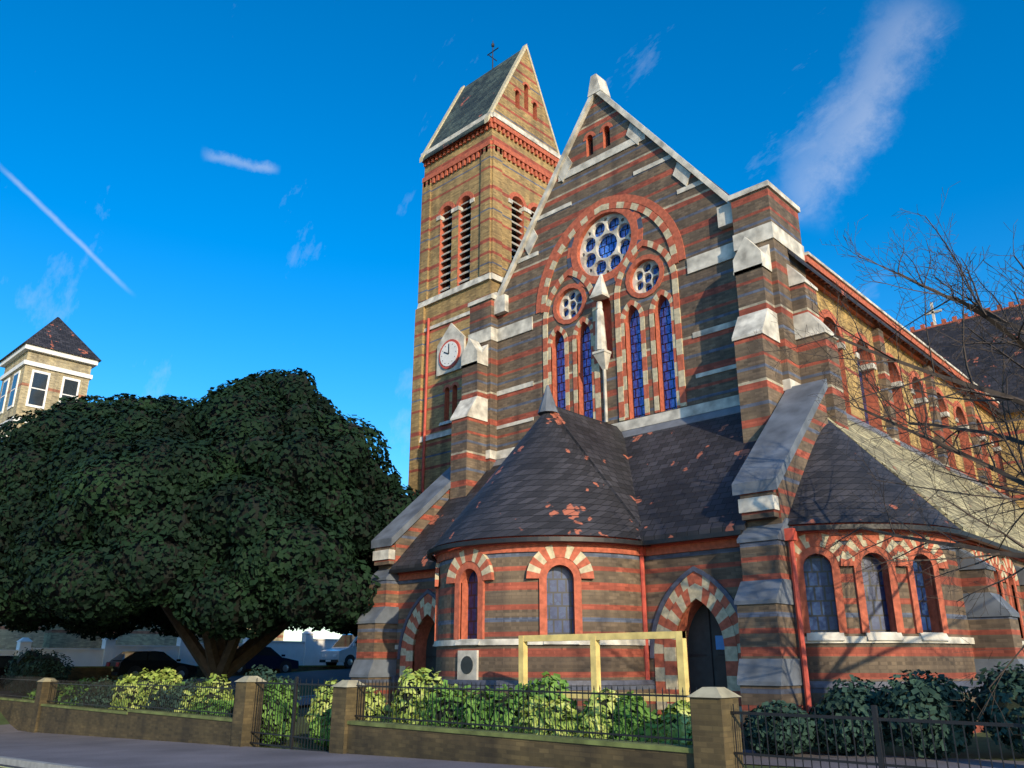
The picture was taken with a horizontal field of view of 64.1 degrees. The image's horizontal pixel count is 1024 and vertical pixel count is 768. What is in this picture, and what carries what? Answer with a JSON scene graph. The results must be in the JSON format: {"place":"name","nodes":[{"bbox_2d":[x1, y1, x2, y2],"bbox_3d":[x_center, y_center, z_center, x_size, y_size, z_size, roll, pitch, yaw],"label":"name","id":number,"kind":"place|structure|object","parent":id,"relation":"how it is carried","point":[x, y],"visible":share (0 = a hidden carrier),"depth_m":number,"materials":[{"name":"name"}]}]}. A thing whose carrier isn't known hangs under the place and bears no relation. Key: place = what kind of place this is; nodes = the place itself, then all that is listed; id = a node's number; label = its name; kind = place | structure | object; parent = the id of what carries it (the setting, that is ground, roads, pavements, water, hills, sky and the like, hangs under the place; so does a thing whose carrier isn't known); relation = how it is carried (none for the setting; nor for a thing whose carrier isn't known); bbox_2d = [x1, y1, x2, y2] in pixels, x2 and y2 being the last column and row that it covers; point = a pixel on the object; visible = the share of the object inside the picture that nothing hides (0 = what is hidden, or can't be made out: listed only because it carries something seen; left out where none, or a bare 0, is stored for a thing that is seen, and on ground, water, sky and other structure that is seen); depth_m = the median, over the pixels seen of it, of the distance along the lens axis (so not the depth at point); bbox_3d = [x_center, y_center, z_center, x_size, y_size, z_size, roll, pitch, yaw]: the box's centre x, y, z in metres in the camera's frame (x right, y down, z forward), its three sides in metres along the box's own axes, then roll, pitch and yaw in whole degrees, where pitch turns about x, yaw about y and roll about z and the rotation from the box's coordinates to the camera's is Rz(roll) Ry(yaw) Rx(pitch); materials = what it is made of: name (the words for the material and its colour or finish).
{"place":"outdoors","nodes":[
{"label":"outdoors","id":0,"kind":"place"},
{"bbox_2d":[0,669,350,767],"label":"street","id":1,"kind":"structure","parent":0,"point":[339,675],"depth_m":44.86,"materials":[{"name":"grey asphalt"}]},
{"bbox_2d":[0,695,315,767],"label":"street kerb","id":2,"kind":"structure","parent":1,"relation":"on","point":[19,762],"depth_m":17.47,"materials":[{"name":"concrete"}]},
{"bbox_2d":[319,634,356,667],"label":"car","id":3,"kind":"object","parent":1,"relation":"on","point":[343,649],"visible":0.45,"depth_m":49.27,"materials":[{"name":"paint"}]},
{"bbox_2d":[439,339,460,368],"bbox_3d":[-2.671,-1.278,34.828,1.312,1.312,0.100,-17,-25,41],"label":"clock","id":4,"kind":"object","parent":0,"point":[449,353],"visible":1,"depth_m":34.76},
{"bbox_2d":[419,51,556,493],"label":"bell tower","id":5,"kind":"structure","parent":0,"point":[524,113],"depth_m":36.84,"materials":[{"name":"brown brick"}]},
{"bbox_2d":[408,144,502,494],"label":"church tower pilasters","id":6,"kind":"object","parent":5,"relation":"attached to","point":[491,216],"visible":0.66,"depth_m":35.84,"materials":[{"name":"brown brick"}]},
{"bbox_2d":[423,50,520,159],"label":"tower roof","id":7,"kind":"structure","parent":5,"relation":"on","point":[475,100],"depth_m":39.89,"materials":[{"name":"grey tile"}]},
{"bbox_2d":[487,42,498,68],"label":"weather vane","id":8,"kind":"object","parent":7,"relation":"on","point":[492,45],"visible":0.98,"depth_m":42.03,"materials":[{"name":"black metal"}]},
{"bbox_2d":[440,200,534,291],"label":"louvers","id":9,"kind":"object","parent":5,"relation":"in","point":[449,272],"visible":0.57,"depth_m":36.69,"materials":[{"name":"black wood"}]},
{"bbox_2d":[0,697,1023,767],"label":"street pavement","id":10,"kind":"structure","parent":0,"point":[91,751],"depth_m":17.11,"materials":[{"name":"concrete"}]},
{"bbox_2d":[0,668,1023,767],"bbox_3d":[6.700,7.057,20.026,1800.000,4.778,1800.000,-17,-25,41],"label":"ground","id":11,"kind":"structure","parent":0,"point":[1007,754],"depth_m":14.97,"materials":[{"name":"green plant"}]},
{"bbox_2d":[0,656,60,683],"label":"black estate car","id":12,"kind":"object","parent":11,"relation":"on","point":[4,660],"visible":0.02,"depth_m":36.37,"materials":[{"name":"paint"}]},
{"bbox_2d":[0,317,283,649],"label":"neighbour villa","id":13,"kind":"object","parent":11,"relation":"on","point":[51,362],"visible":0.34,"depth_m":49.21,"materials":[{"name":"brick"}]},
{"bbox_2d":[106,651,196,678],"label":"dark hatchback","id":14,"kind":"object","parent":11,"relation":"on","point":[127,662],"visible":0.68,"depth_m":40.81,"materials":[{"name":"paint"}]},
{"bbox_2d":[0,631,343,665],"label":"white garden wall","id":15,"kind":"structure","parent":11,"relation":"on","point":[307,649],"depth_m":44.50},
{"bbox_2d":[0,367,421,690],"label":"yew tree","id":16,"kind":"object","parent":11,"relation":"on","point":[265,503],"depth_m":26.62,"materials":[{"name":"green plant"}]},
{"bbox_2d":[234,646,298,675],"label":"blue estate car","id":17,"kind":"object","parent":11,"relation":"on","point":[270,657],"visible":0.48,"depth_m":45.53,"materials":[{"name":"paint"}]},
{"bbox_2d":[0,665,743,767],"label":"churchyard wall","id":18,"kind":"structure","parent":11,"relation":"on","point":[713,735],"depth_m":16.86,"materials":[{"name":"brown brick"}]},
{"bbox_2d":[0,675,1023,767],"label":"churchyard railings","id":19,"kind":"object","parent":18,"relation":"on","point":[879,741],"visible":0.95,"depth_m":15.06,"materials":[{"name":"black metal"}]},
{"bbox_2d":[1,647,1023,759],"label":"churchyard shrubs","id":20,"kind":"object","parent":11,"relation":"on","point":[916,696],"visible":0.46,"depth_m":14.51,"materials":[{"name":"green plant"}]},
{"bbox_2d":[519,631,689,702],"bbox_3d":[1.588,5.898,15.133,3.880,2.447,0.130,-17,-25,41],"label":"timber frame","id":21,"kind":"object","parent":11,"relation":"on","point":[681,649],"visible":0.58,"depth_m":15.23,"materials":[{"name":"yellow wood"}]},
{"bbox_2d":[391,44,1023,737],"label":"brick trim","id":22,"kind":"structure","parent":11,"relation":"on","point":[687,588],"depth_m":21.26,"materials":[{"name":"red brick"}]},
{"bbox_2d":[747,181,1023,734],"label":"bare tree","id":23,"kind":"object","parent":11,"relation":"on","point":[982,312],"visible":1,"depth_m":13.29,"materials":[{"name":"brown plant"}]},
{"bbox_2d":[0,0,1023,640],"label":"sky","id":24,"kind":"structure","parent":0,"point":[206,194],"materials":[{"name":"blue"}]},
{"bbox_2d":[436,552,644,680],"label":"apse wall","id":25,"kind":"structure","parent":0,"point":[611,597],"depth_m":18.71,"materials":[{"name":"brown brick"}]},
{"bbox_2d":[396,547,744,741],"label":"porch wall","id":26,"kind":"structure","parent":0,"point":[665,572],"depth_m":19.16,"materials":[{"name":"brown brick"}]},
{"bbox_2d":[425,131,727,693],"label":"dark openings","id":27,"kind":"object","parent":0,"point":[706,657],"depth_m":18.73,"materials":[{"name":"black"}]},
{"bbox_2d":[421,318,814,741],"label":"church downpipes","id":28,"kind":"object","parent":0,"point":[790,534],"visible":0.55,"depth_m":17.18,"materials":[{"name":"metal"}]},
{"bbox_2d":[349,74,1023,685],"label":"stone trim","id":29,"kind":"structure","parent":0,"point":[769,460],"depth_m":23.32,"materials":[{"name":"grey stone"}]},
{"bbox_2d":[351,395,1023,748],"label":"buttresses","id":30,"kind":"structure","parent":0,"point":[768,631],"depth_m":17.39,"materials":[{"name":"grey stone"}]},
{"bbox_2d":[433,412,960,554],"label":"church roof cones","id":31,"kind":"object","parent":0,"point":[545,478],"visible":0.84,"depth_m":19.54,"materials":[{"name":"grey tile"}]},
{"bbox_2d":[468,218,931,638],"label":"stained glass windows","id":32,"kind":"structure","parent":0,"point":[821,604],"depth_m":18.97,"materials":[{"name":"blue glass"}]},
{"bbox_2d":[389,405,1023,573],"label":"church leadwork gutters","id":33,"kind":"object","parent":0,"point":[680,422],"visible":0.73,"depth_m":19.13,"materials":[{"name":"metal"}]},
{"bbox_2d":[391,170,1023,569],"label":"church roof","id":34,"kind":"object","parent":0,"point":[671,482],"visible":0.29,"depth_m":22.35,"materials":[{"name":"grey tile"}]},
{"bbox_2d":[497,95,1008,529],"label":"church wall","id":35,"kind":"structure","parent":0,"point":[708,297],"depth_m":27.25,"materials":[{"name":"brown brick"}]},
{"bbox_2d":[559,213,659,319],"bbox_3d":[3.248,-4.130,27.574,4.260,3.460,0.140,-17,-25,41],"label":"rose window tracery","id":36,"kind":"object","parent":35,"relation":"in","point":[605,220],"visible":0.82,"depth_m":27.89,"materials":[{"name":"beige stone"}]},
{"bbox_2d":[450,187,989,498],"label":"buttresses","id":37,"kind":"structure","parent":35,"relation":"attached to","point":[760,388],"depth_m":22.73,"materials":[{"name":"brown brick"}]},
{"bbox_2d":[803,541,976,681],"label":"apse wall","id":38,"kind":"structure","parent":0,"point":[877,662],"depth_m":16.68,"materials":[{"name":"brown brick"}]},
{"bbox_2d":[828,417,1023,551],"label":"aisle roof","id":39,"kind":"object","parent":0,"point":[918,478],"visible":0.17,"depth_m":22.67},
{"bbox_2d":[954,540,1023,671],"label":"brick wall","id":40,"kind":"structure","parent":0,"point":[1019,563],"depth_m":20.79,"materials":[{"name":"red brick"}]},
{"bbox_2d":[994,410,1023,507],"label":"church transept","id":41,"kind":"structure","parent":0,"point":[1020,505],"depth_m":37.25,"materials":[{"name":"red brick"}]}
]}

